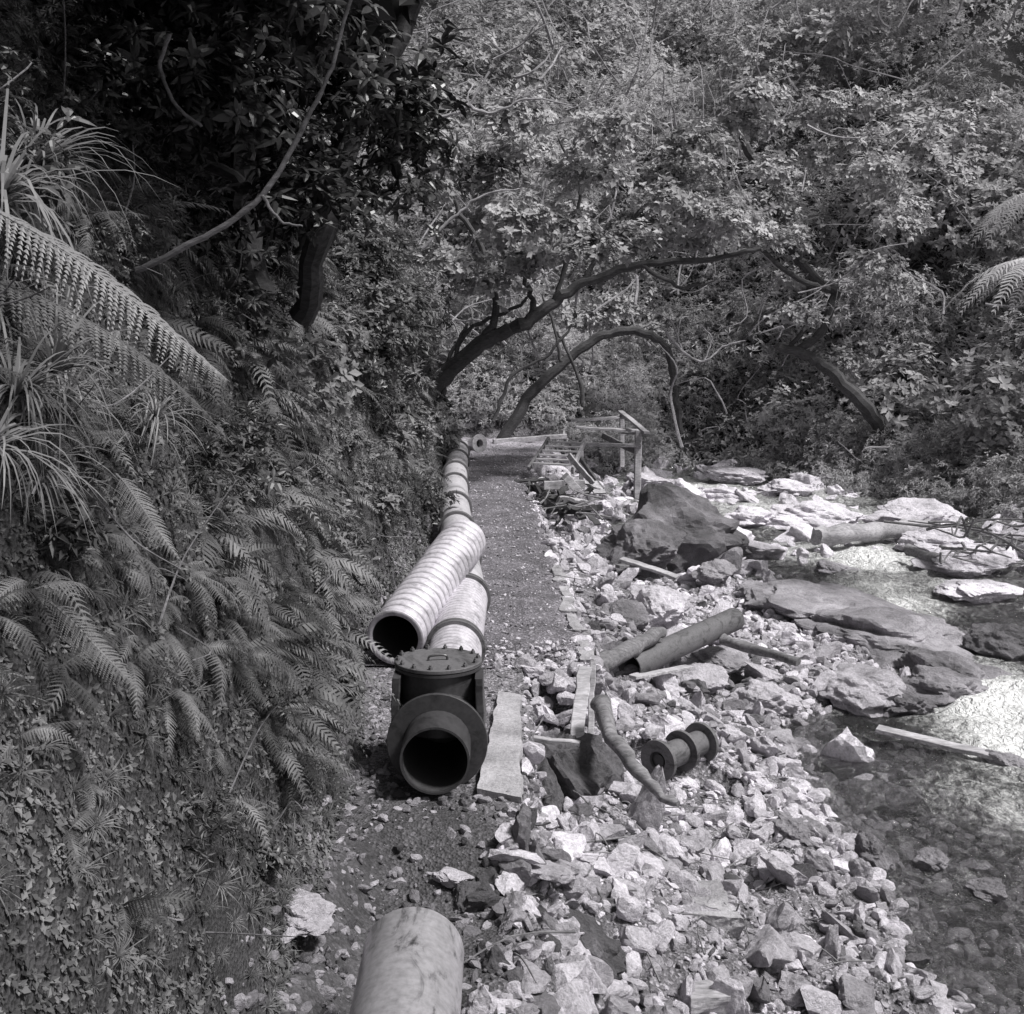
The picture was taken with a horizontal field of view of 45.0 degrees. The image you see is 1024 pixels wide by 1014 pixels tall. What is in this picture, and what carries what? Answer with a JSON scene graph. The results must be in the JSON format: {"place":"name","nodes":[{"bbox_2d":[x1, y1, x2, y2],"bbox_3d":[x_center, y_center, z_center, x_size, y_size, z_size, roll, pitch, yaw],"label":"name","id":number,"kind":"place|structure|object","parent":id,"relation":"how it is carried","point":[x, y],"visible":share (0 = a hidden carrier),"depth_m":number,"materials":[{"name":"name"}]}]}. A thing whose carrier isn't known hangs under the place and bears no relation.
{"place":"outdoors","nodes":[
{"label":"outdoors","id":0,"kind":"place"},
{"bbox_2d":[363,437,588,667],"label":"gravel path","id":1,"kind":"structure","parent":0,"point":[524,613],"depth_m":15.19,"materials":[{"name":"grey gravel"}]},
{"bbox_2d":[367,519,485,664],"bbox_3d":[-0.745,0.730,11.720,0.496,0.851,2.784,2,9,10],"label":"corrugated pipe","id":2,"kind":"object","parent":1,"relation":"on","point":[414,604],"visible":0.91,"depth_m":11.09,"materials":[{"name":"grey plastic"}]},
{"bbox_2d":[425,441,490,662],"bbox_3d":[-0.749,0.132,17.349,0.642,0.504,17.852,0,8,-2],"label":"pipeline","id":3,"kind":"object","parent":1,"relation":"on","point":[460,620],"visible":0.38,"depth_m":11.43,"materials":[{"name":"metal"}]},
{"bbox_2d":[464,434,486,452],"bbox_3d":[-1.032,-1.336,26.588,0.525,0.448,0.940,7,11,38],"label":"pipe elbow","id":4,"kind":"object","parent":1,"relation":"on","point":[477,443],"visible":0.59,"depth_m":26.70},
{"bbox_2d":[492,434,566,443],"bbox_3d":[0.448,-1.696,30.747,1.901,0.203,0.126,-2,9,-16],"label":"timber plank","id":5,"kind":"object","parent":1,"relation":"on","point":[533,438],"visible":0.98,"depth_m":30.70,"materials":[{"name":"grey wood"}]},
{"bbox_2d":[0,0,1023,1013],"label":"ground","id":6,"kind":"structure","parent":0,"point":[390,834],"depth_m":6.55,"materials":[{"name":"plant"}]},
{"bbox_2d":[0,210,229,698],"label":"tree fern","id":7,"kind":"object","parent":6,"relation":"on","point":[59,248],"visible":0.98,"depth_m":3.82,"materials":[{"name":"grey plant"}]},
{"bbox_2d":[0,4,420,1013],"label":"grass tufts","id":8,"kind":"object","parent":6,"relation":"on","point":[52,362],"visible":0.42,"depth_m":4.32,"materials":[{"name":"grey plant"}]},
{"bbox_2d":[0,0,438,936],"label":"bank twigs","id":9,"kind":"object","parent":6,"relation":"on","point":[128,396],"visible":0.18,"depth_m":5.24,"materials":[{"name":"wood"}]},
{"bbox_2d":[0,0,446,1013],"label":"bank groundcover","id":10,"kind":"object","parent":6,"relation":"on","point":[324,844],"visible":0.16,"depth_m":4.74,"materials":[{"name":"grey plant"}]},
{"bbox_2d":[0,0,457,976],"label":"bank ferns","id":11,"kind":"object","parent":6,"relation":"on","point":[340,590],"visible":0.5,"depth_m":6.25,"materials":[{"name":"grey plant"}]},
{"bbox_2d":[0,0,465,875],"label":"bank shrubs","id":12,"kind":"object","parent":6,"relation":"on","point":[394,296],"visible":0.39,"depth_m":8.00,"materials":[{"name":"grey plant"}]},
{"bbox_2d":[16,0,473,397],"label":"overhanging tree","id":13,"kind":"object","parent":6,"relation":"on","point":[246,153],"visible":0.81,"depth_m":7.58,"materials":[{"name":"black plant"}]},
{"bbox_2d":[135,0,352,272],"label":"bare limb","id":14,"kind":"object","parent":13,"relation":"attached to","point":[220,227],"visible":0.99,"depth_m":5.79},
{"bbox_2d":[97,0,474,68],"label":"canopy leaves","id":15,"kind":"object","parent":13,"relation":"attached to","point":[393,8],"visible":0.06,"depth_m":9.00,"materials":[{"name":"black plant"}]},
{"bbox_2d":[283,888,335,943],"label":"boulder","id":16,"kind":"object","parent":6,"relation":"on","point":[314,912],"visible":0.69,"depth_m":5.83,"materials":[{"name":"stone"}]},
{"bbox_2d":[349,907,463,1013],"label":"steel pipe","id":17,"kind":"object","parent":6,"relation":"on","point":[412,960],"visible":1,"depth_m":4.92,"materials":[{"name":"grey metal"}]},
{"bbox_2d":[387,644,487,794],"bbox_3d":[-0.475,1.387,8.012,0.644,0.819,1.012,0,8,0],"label":"pipe tee fitting","id":18,"kind":"object","parent":6,"relation":"on","point":[437,739],"visible":1,"depth_m":7.87,"materials":[{"name":"metal"}]},
{"bbox_2d":[432,867,473,887],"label":"boulder","id":19,"kind":"object","parent":6,"relation":"on","point":[449,877],"visible":0.98,"depth_m":6.78,"materials":[{"name":"stone"}]},
{"bbox_2d":[451,880,480,913],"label":"rock","id":20,"kind":"object","parent":6,"relation":"on","point":[462,890],"visible":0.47,"depth_m":6.65,"materials":[{"name":"stone"}]},
{"bbox_2d":[475,866,498,888],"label":"rock","id":21,"kind":"object","parent":6,"relation":"on","point":[490,875],"visible":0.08,"depth_m":6.83,"materials":[{"name":"stone"}]},
{"bbox_2d":[487,913,497,925],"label":"boulder","id":22,"kind":"object","parent":6,"relation":"on","point":[493,918],"visible":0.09,"depth_m":6.47,"materials":[{"name":"stone"}]},
{"bbox_2d":[477,691,523,803],"bbox_3d":[-0.073,2.029,8.687,0.316,0.869,2.225,0,8,0],"label":"wooden plank","id":23,"kind":"object","parent":6,"relation":"on","point":[500,773],"visible":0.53,"depth_m":8.29,"materials":[{"name":"wood"}]},
{"bbox_2d":[537,757,564,813],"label":"boulder","id":24,"kind":"object","parent":6,"relation":"on","point":[550,785],"visible":0.2,"depth_m":8.92,"materials":[{"name":"stone"}]},
{"bbox_2d":[491,492,615,737],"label":"stone retaining wall","id":25,"kind":"structure","parent":6,"relation":"on","point":[550,675],"depth_m":10.49,"materials":[{"name":"grey stone"}]},
{"bbox_2d":[551,565,567,583],"bbox_3d":[0.552,0.932,14.435,0.196,0.377,0.934,0,8,0],"label":"concrete coping","id":26,"kind":"object","parent":25,"relation":"on","point":[557,569],"visible":0.34,"depth_m":14.34,"materials":[{"name":"grey concrete"}]},
{"bbox_2d":[559,586,577,615],"bbox_3d":[0.567,1.131,13.101,0.202,0.375,1.230,0,8,0],"label":"concrete coping","id":27,"kind":"object","parent":25,"relation":"on","point":[567,602],"visible":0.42,"depth_m":12.90,"materials":[{"name":"grey concrete"}]},
{"bbox_2d":[566,613,590,634],"bbox_3d":[0.622,1.288,12.049,0.194,0.371,0.823,-1,8,-4],"label":"concrete coping","id":28,"kind":"object","parent":25,"relation":"on","point":[574,622],"visible":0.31,"depth_m":11.90,"materials":[{"name":"grey concrete"}]},
{"bbox_2d":[575,635,595,662],"bbox_3d":[0.650,1.429,11.091,0.171,0.376,0.892,0,8,0],"label":"concrete coping","id":29,"kind":"object","parent":25,"relation":"on","point":[585,655],"visible":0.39,"depth_m":10.86,"materials":[{"name":"grey concrete"}]},
{"bbox_2d":[527,436,586,473],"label":"timber steps","id":30,"kind":"structure","parent":6,"relation":"on","point":[581,447],"depth_m":23.57,"materials":[{"name":"grey wood"}]},
{"bbox_2d":[514,477,602,526],"bbox_3d":[0.843,-0.037,21.865,1.637,0.850,2.228,0,8,0],"label":"wreckage heap","id":31,"kind":"object","parent":6,"relation":"on","point":[539,489],"visible":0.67,"depth_m":21.48,"materials":[{"name":"grey wood"}]},
{"bbox_2d":[533,453,605,518],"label":"broken boards","id":32,"kind":"object","parent":6,"relation":"on","point":[571,482],"visible":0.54,"depth_m":22.18,"materials":[{"name":"grey wood"}]},
{"bbox_2d":[383,167,768,478],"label":"undergrowth","id":33,"kind":"object","parent":6,"relation":"on","point":[629,376],"visible":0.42,"depth_m":34.95,"materials":[{"name":"plant"}]},
{"bbox_2d":[470,288,686,438],"bbox_3d":[1.795,-3.749,32.501,5.935,4.078,3.533,0,8,0],"label":"leaning tree","id":34,"kind":"object","parent":6,"relation":"on","point":[537,387],"visible":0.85,"depth_m":31.46,"materials":[{"name":"grey plant"}]},
{"bbox_2d":[640,307,744,362],"bbox_3d":[3.578,-3.408,24.472,2.096,1.093,0.168,0,8,3],"label":"dead branch","id":35,"kind":"object","parent":34,"relation":"attached to","point":[674,342],"visible":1,"depth_m":24.49,"materials":[{"name":"wood"}]},
{"bbox_2d":[542,728,624,799],"bbox_3d":[0.351,2.268,9.576,0.900,1.012,1.083,3,9,22],"label":"boulder","id":36,"kind":"object","parent":6,"relation":"on","point":[591,765],"visible":0.42,"depth_m":9.36,"materials":[{"name":"stone"}]},
{"bbox_2d":[534,660,595,746],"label":"wooden planks","id":37,"kind":"object","parent":36,"relation":"on","point":[585,684],"visible":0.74,"depth_m":9.82,"materials":[{"name":"grey wood"}]},
{"bbox_2d":[383,75,791,408],"bbox_3d":[1.438,-4.980,24.241,7.953,6.861,6.827,0,8,0],"label":"arching tree","id":38,"kind":"object","parent":6,"relation":"on","point":[632,235],"visible":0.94,"depth_m":23.20,"materials":[{"name":"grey plant"}]},
{"bbox_2d":[421,71,571,249],"bbox_3d":[-0.350,-5.326,19.022,2.564,2.724,0.394,0,8,-3],"label":"dead branch","id":39,"kind":"object","parent":38,"relation":"attached to","point":[446,223],"visible":0.8,"depth_m":18.98,"materials":[{"name":"wood"}]},
{"bbox_2d":[567,908,626,979],"bbox_3d":[0.353,2.560,7.097,0.602,0.575,0.743,0,8,0],"label":"boulder","id":40,"kind":"object","parent":6,"relation":"on","point":[614,956],"visible":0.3,"depth_m":6.95,"materials":[{"name":"stone"}]},
{"bbox_2d":[564,410,649,498],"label":"timber platform","id":41,"kind":"structure","parent":6,"relation":"on","point":[635,448],"depth_m":25.36,"materials":[{"name":"grey wood"}]},
{"bbox_2d":[217,403,1023,1013],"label":"river stones","id":42,"kind":"object","parent":6,"relation":"on","point":[521,855],"visible":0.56,"depth_m":9.01,"materials":[{"name":"grey stone"}]},
{"bbox_2d":[590,695,679,806],"bbox_3d":[0.842,1.788,9.125,0.278,0.532,1.118,-4,9,-23],"label":"driftwood log","id":43,"kind":"object","parent":42,"relation":"on","point":[614,741],"visible":1,"depth_m":9.00,"materials":[{"name":"wood"}]},
{"bbox_2d":[629,665,692,679],"bbox_3d":[1.510,1.667,12.500,0.880,0.092,0.102,-8,11,-42],"label":"timber plank","id":44,"kind":"object","parent":42,"relation":"on","point":[654,673],"visible":1,"depth_m":12.45,"materials":[{"name":"grey wood"}]},
{"bbox_2d":[719,633,800,665],"bbox_3d":[2.708,1.557,13.503,0.959,0.204,0.132,7,11,40],"label":"driftwood log","id":45,"kind":"object","parent":42,"relation":"on","point":[740,645],"visible":1,"depth_m":13.48,"materials":[{"name":"grey wood"}]},
{"bbox_2d":[593,597,648,630],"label":"boulder","id":46,"kind":"object","parent":6,"relation":"on","point":[635,611],"visible":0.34,"depth_m":15.37,"materials":[{"name":"stone"}]},
{"bbox_2d":[615,563,645,567],"bbox_3d":[1.691,0.828,17.451,0.528,0.079,0.106,-6,10,-34],"label":"timber plank","id":47,"kind":"object","parent":6,"relation":"on","point":[623,566],"visible":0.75,"depth_m":17.34,"materials":[{"name":"grey wood"}]},
{"bbox_2d":[599,626,666,671],"bbox_3d":[1.195,1.445,12.531,0.205,0.300,1.227,7,11,39],"label":"driftwood log","id":48,"kind":"object","parent":6,"relation":"on","point":[619,654],"visible":0.81,"depth_m":12.43,"materials":[{"name":"grey wood"}]},
{"bbox_2d":[595,519,685,578],"bbox_3d":[2.088,0.701,20.132,1.783,1.006,1.696,0,8,0],"label":"boulder","id":49,"kind":"object","parent":6,"relation":"on","point":[657,543],"visible":0.76,"depth_m":19.72,"materials":[{"name":"stone"}]},
{"bbox_2d":[619,557,679,579],"bbox_3d":[1.924,0.860,17.352,0.836,0.242,0.197,4,9,23],"label":"timber plank","id":50,"kind":"object","parent":6,"relation":"on","point":[654,569],"visible":1,"depth_m":17.30,"materials":[{"name":"grey wood"}]},
{"bbox_2d":[625,585,691,628],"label":"boulder","id":51,"kind":"object","parent":6,"relation":"on","point":[667,607],"visible":0.55,"depth_m":15.91,"materials":[{"name":"stone"}]},
{"bbox_2d":[641,722,718,780],"bbox_3d":[1.432,2.079,10.523,0.354,0.359,0.646,8,12,43],"label":"flanged pipe spool","id":52,"kind":"object","parent":6,"relation":"on","point":[688,747],"visible":0.87,"depth_m":10.42,"materials":[{"name":"metal"}]},
{"bbox_2d":[618,608,744,672],"bbox_3d":[1.883,1.466,13.450,0.270,0.355,2.219,7,11,38],"label":"rusty pipe","id":53,"kind":"object","parent":6,"relation":"on","point":[668,649],"visible":0.86,"depth_m":13.30,"materials":[{"name":"metal"}]},
{"bbox_2d":[620,483,751,572],"bbox_3d":[2.884,0.514,21.263,2.482,1.898,2.545,0,8,0],"label":"boulder","id":54,"kind":"object","parent":6,"relation":"on","point":[707,527],"visible":0.52,"depth_m":20.48,"materials":[{"name":"stone"}]},
{"bbox_2d":[671,662,729,692],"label":"boulder","id":55,"kind":"object","parent":6,"relation":"on","point":[714,677],"visible":0.46,"depth_m":13.35,"materials":[{"name":"stone"}]},
{"bbox_2d":[688,980,730,1013],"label":"timber block","id":56,"kind":"object","parent":6,"relation":"on","point":[704,998],"depth_m":7.00,"materials":[{"name":"grey wood"}]},
{"bbox_2d":[691,558,737,584],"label":"boulder","id":57,"kind":"object","parent":6,"relation":"on","point":[715,571],"visible":1,"depth_m":18.99,"materials":[{"name":"stone"}]},
{"bbox_2d":[680,645,753,677],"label":"boulder","id":58,"kind":"object","parent":6,"relation":"on","point":[729,660],"visible":0.52,"depth_m":14.23,"materials":[{"name":"stone"}]},
{"bbox_2d":[690,878,744,937],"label":"rock","id":59,"kind":"object","parent":6,"relation":"on","point":[728,916],"depth_m":7.98,"materials":[{"name":"grey stone"}]},
{"bbox_2d":[464,489,1023,1013],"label":"driftwood twigs","id":60,"kind":"object","parent":6,"relation":"on","point":[1008,539],"visible":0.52,"depth_m":19.32,"materials":[{"name":"wood"}]},
{"bbox_2d":[730,678,802,715],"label":"boulder","id":61,"kind":"object","parent":6,"relation":"on","point":[769,696],"visible":0.75,"depth_m":13.07,"materials":[{"name":"stone"}]},
{"bbox_2d":[771,810,831,847],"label":"boulder","id":62,"kind":"object","parent":6,"relation":"on","point":[789,826],"visible":0.73,"depth_m":9.72,"materials":[{"name":"stone"}]},
{"bbox_2d":[739,579,904,621],"bbox_3d":[4.466,1.439,17.669,2.303,0.653,2.585,0,8,0],"label":"boulder","id":63,"kind":"object","parent":6,"relation":"on","point":[793,598],"visible":0.54,"depth_m":17.44,"materials":[{"name":"stone"}]},
{"bbox_2d":[711,85,943,448],"bbox_3d":[7.670,-6.000,31.076,6.066,9.108,4.211,0,8,0],"label":"leaning tree","id":64,"kind":"object","parent":6,"relation":"on","point":[808,279],"visible":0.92,"depth_m":30.41,"materials":[{"name":"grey plant"}]},
{"bbox_2d":[813,663,905,724],"bbox_3d":[3.887,2.039,13.620,0.952,0.498,1.085,-7,11,-38],"label":"boulder","id":65,"kind":"object","parent":6,"relation":"on","point":[868,692],"visible":0.91,"depth_m":13.33,"materials":[{"name":"stone"}]},
{"bbox_2d":[729,405,1023,533],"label":"riverbank shrubs","id":66,"kind":"object","parent":6,"relation":"on","point":[915,481],"visible":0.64,"depth_m":29.19,"materials":[{"name":"plant"}]},
{"bbox_2d":[794,602,976,673],"bbox_3d":[4.831,1.637,16.116,2.150,0.655,2.716,-5,10,-28],"label":"boulder","id":67,"kind":"object","parent":6,"relation":"on","point":[884,634],"visible":0.66,"depth_m":15.66,"materials":[{"name":"stone"}]},
{"bbox_2d":[901,665,988,709],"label":"boulder","id":68,"kind":"object","parent":6,"relation":"on","point":[940,685],"visible":0.66,"depth_m":13.66,"materials":[{"name":"stone"}]},
{"bbox_2d":[896,645,1013,679],"bbox_3d":[5.197,1.987,14.590,1.361,0.636,1.361,-7,11,-40],"label":"boulder","id":69,"kind":"object","parent":6,"relation":"on","point":[911,657],"visible":0.49,"depth_m":14.41,"materials":[{"name":"stone"}]},
{"bbox_2d":[942,258,1023,313],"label":"tree fern","id":70,"kind":"object","parent":6,"relation":"on","point":[1016,266],"visible":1,"depth_m":16.81,"materials":[{"name":"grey plant"}]},
{"bbox_2d":[967,193,1023,246],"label":"tree fern","id":71,"kind":"object","parent":6,"relation":"on","point":[1017,200],"visible":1,"depth_m":18.06,"materials":[{"name":"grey plant"}]},
{"bbox_2d":[300,0,1023,525],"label":"forest hillside","id":72,"kind":"structure","parent":0,"point":[852,30],"depth_m":35.41,"materials":[{"name":"plant"}]},
{"bbox_2d":[363,0,1023,460],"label":"forest branches","id":73,"kind":"object","parent":72,"relation":"on","point":[527,74],"visible":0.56,"depth_m":31.76,"materials":[{"name":"wood"}]},
{"bbox_2d":[608,464,1023,1013],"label":"river water","id":74,"kind":"structure","parent":0,"point":[993,714],"depth_m":13.06,"materials":[{"name":"grey liquid"}]},
{"bbox_2d":[626,472,673,488],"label":"boulder","id":75,"kind":"object","parent":74,"relation":"in","point":[648,478],"visible":0.56,"depth_m":29.02,"materials":[{"name":"stone"}]},
{"bbox_2d":[700,486,743,504],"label":"boulder","id":76,"kind":"object","parent":74,"relation":"in","point":[725,495],"visible":0.78,"depth_m":28.28,"materials":[{"name":"stone"}]},
{"bbox_2d":[701,466,768,487],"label":"boulder","id":77,"kind":"object","parent":74,"relation":"in","point":[747,477],"visible":0.97,"depth_m":31.13,"materials":[{"name":"stone"}]},
{"bbox_2d":[724,505,774,531],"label":"boulder","id":78,"kind":"object","parent":74,"relation":"in","point":[755,518],"visible":0.66,"depth_m":24.93,"materials":[{"name":"stone"}]},
{"bbox_2d":[743,539,785,561],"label":"boulder","id":79,"kind":"object","parent":74,"relation":"in","point":[759,550],"visible":0.54,"depth_m":21.35,"materials":[{"name":"stone"}]},
{"bbox_2d":[757,478,816,498],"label":"boulder","id":80,"kind":"object","parent":74,"relation":"in","point":[795,488],"visible":0.88,"depth_m":29.25,"materials":[{"name":"stone"}]},
{"bbox_2d":[766,500,867,530],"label":"boulder","id":81,"kind":"object","parent":74,"relation":"in","point":[815,513],"visible":0.81,"depth_m":24.67,"materials":[{"name":"stone"}]},
{"bbox_2d":[816,559,863,577],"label":"boulder","id":82,"kind":"object","parent":74,"relation":"in","point":[828,568],"visible":0.93,"depth_m":20.49,"materials":[{"name":"stone"}]},
{"bbox_2d":[810,518,930,546],"bbox_3d":[6.704,0.449,22.842,2.788,0.434,0.452,-4,9,-26],"label":"driftwood log","id":83,"kind":"object","parent":74,"relation":"in","point":[840,534],"visible":0.79,"depth_m":22.47,"materials":[{"name":"grey wood"}]},
{"bbox_2d":[854,830,899,871],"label":"boulder","id":84,"kind":"object","parent":74,"relation":"in","point":[872,850],"visible":0.89,"depth_m":9.52,"materials":[{"name":"stone"}]},
{"bbox_2d":[883,688,936,717],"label":"boulder","id":85,"kind":"object","parent":74,"relation":"in","point":[910,703],"visible":0.78,"depth_m":13.16,"materials":[{"name":"stone"}]},
{"bbox_2d":[862,497,966,529],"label":"boulder","id":86,"kind":"object","parent":74,"relation":"in","point":[906,508],"visible":0.5,"depth_m":24.76,"materials":[{"name":"stone"}]},
{"bbox_2d":[893,528,965,550],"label":"boulder","id":87,"kind":"object","parent":74,"relation":"in","point":[924,539],"visible":0.6,"depth_m":22.08,"materials":[{"name":"stone"}]},
{"bbox_2d":[912,847,949,875],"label":"boulder","id":88,"kind":"object","parent":74,"relation":"on","point":[930,860],"visible":1,"depth_m":9.49,"materials":[{"name":"stone"}]},
{"bbox_2d":[875,725,1018,759],"bbox_3d":[4.210,2.300,11.998,1.316,0.144,0.164,5,10,28],"label":"timber plank","id":89,"kind":"object","parent":74,"relation":"on","point":[933,741],"visible":0.94,"depth_m":12.02,"materials":[{"name":"grey wood"}]},
{"bbox_2d":[910,543,1020,577],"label":"boulder","id":90,"kind":"object","parent":74,"relation":"in","point":[950,565],"visible":0.8,"depth_m":20.22,"materials":[{"name":"stone"}]},
{"bbox_2d":[904,543,938,562],"bbox_3d":[6.906,0.796,20.644,0.208,0.252,0.846,-4,9,-26],"label":"driftwood log","id":91,"kind":"object","parent":90,"relation":"on","point":[911,550],"visible":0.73,"depth_m":20.68,"materials":[{"name":"grey wood"}]},
{"bbox_2d":[933,579,1023,604],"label":"boulder","id":92,"kind":"object","parent":74,"relation":"in","point":[978,592],"visible":1,"depth_m":18.34,"materials":[{"name":"stone"}]},
{"bbox_2d":[961,877,1007,902],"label":"boulder","id":93,"kind":"object","parent":74,"relation":"on","point":[988,889],"visible":1,"depth_m":9.05,"materials":[{"name":"stone"}]},
{"bbox_2d":[962,622,1023,674],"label":"boulder","id":94,"kind":"object","parent":74,"relation":"in","point":[995,642],"visible":0.92,"depth_m":15.30,"materials":[{"name":"stone"}]},
{"bbox_2d":[981,749,1023,782],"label":"boulder","id":95,"kind":"object","parent":74,"relation":"in","point":[1007,759],"visible":0.9,"depth_m":11.64,"materials":[{"name":"stone"}]}
]}

